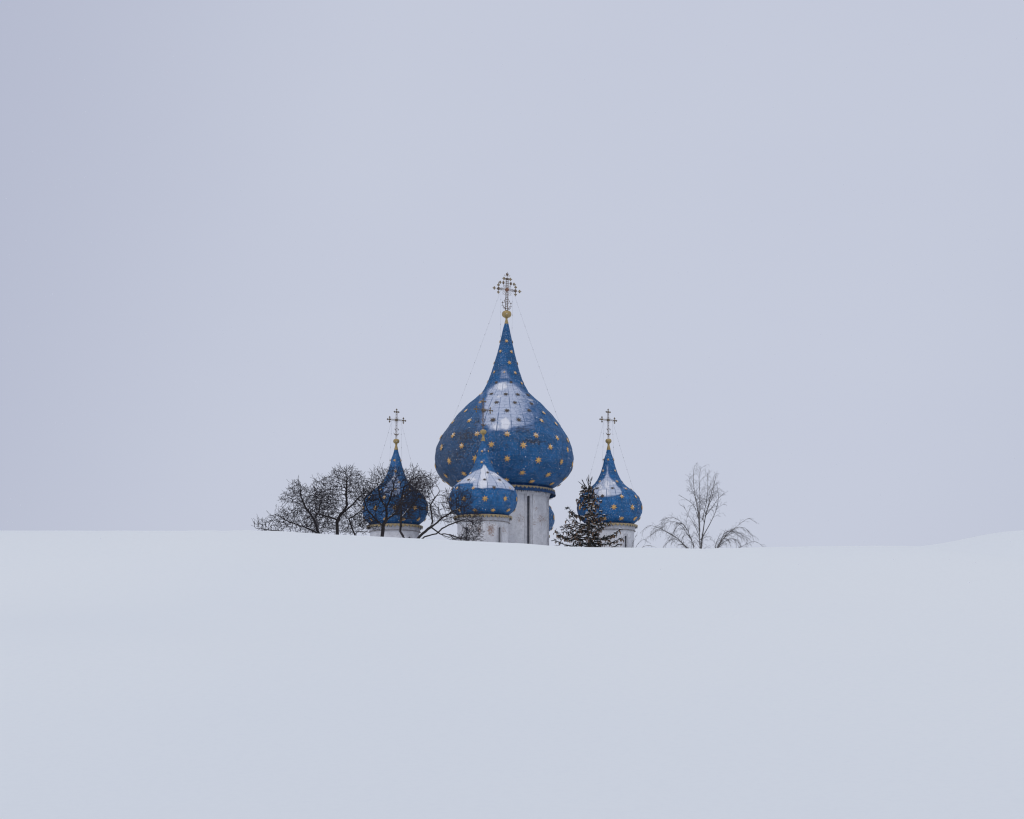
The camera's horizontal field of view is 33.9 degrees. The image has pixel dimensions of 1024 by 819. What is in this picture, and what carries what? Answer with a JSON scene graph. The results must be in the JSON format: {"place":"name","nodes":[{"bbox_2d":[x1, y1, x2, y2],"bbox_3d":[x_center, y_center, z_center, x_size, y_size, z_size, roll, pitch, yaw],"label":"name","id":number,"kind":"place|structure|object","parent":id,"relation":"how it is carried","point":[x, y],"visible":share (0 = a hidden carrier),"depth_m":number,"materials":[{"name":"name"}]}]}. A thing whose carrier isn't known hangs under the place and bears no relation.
{"place":"outdoors","nodes":[
{"label":"outdoors","id":0,"kind":"place"},
{"bbox_2d":[0,530,1023,818],"bbox_3d":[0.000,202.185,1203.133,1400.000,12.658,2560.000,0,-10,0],"label":"snow ground","id":1,"kind":"structure","parent":0,"point":[216,674],"depth_m":29.74,"materials":[{"name":"white snow"}]},
{"bbox_2d":[253,479,341,533],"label":"bare tree","id":2,"kind":"object","parent":1,"relation":"on","point":[301,504],"visible":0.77,"depth_m":114.07,"materials":[{"name":"black plant"}]},
{"bbox_2d":[303,463,378,535],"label":"bare tree","id":3,"kind":"object","parent":1,"relation":"on","point":[346,481],"visible":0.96,"depth_m":111.66,"materials":[{"name":"black plant"}]},
{"bbox_2d":[354,462,431,536],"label":"bare tree","id":4,"kind":"object","parent":1,"relation":"on","point":[386,494],"visible":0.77,"depth_m":112.25,"materials":[{"name":"black plant"}]},
{"bbox_2d":[389,470,484,540],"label":"bare tree","id":5,"kind":"object","parent":1,"relation":"on","point":[430,507],"visible":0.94,"depth_m":107.15,"materials":[{"name":"black plant"}]},
{"bbox_2d":[362,272,642,547],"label":"cathedral","id":6,"kind":"structure","parent":1,"relation":"on","point":[516,506],"depth_m":149.63,"materials":[{"name":"metal"}]},
{"bbox_2d":[551,476,623,546],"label":"spruce tree","id":7,"kind":"object","parent":1,"relation":"on","point":[592,534],"visible":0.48,"depth_m":104.17,"materials":[{"name":"green plant"}]},
{"bbox_2d":[642,505,698,548],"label":"bare birch","id":8,"kind":"object","parent":1,"relation":"on","point":[677,537],"visible":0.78,"depth_m":120.29,"materials":[{"name":"grey plant"}]},
{"bbox_2d":[679,463,727,548],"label":"bare birch","id":9,"kind":"object","parent":1,"relation":"on","point":[699,517],"visible":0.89,"depth_m":118.46,"materials":[{"name":"grey plant"}]},
{"bbox_2d":[712,518,762,547],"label":"bare birch","id":10,"kind":"object","parent":1,"relation":"on","point":[723,538],"visible":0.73,"depth_m":119.36,"materials":[{"name":"grey plant"}]},
{"bbox_2d":[0,0,1023,548],"label":"sky","id":11,"kind":"structure","parent":0,"point":[460,175],"materials":[{"name":"grey"}]}
]}

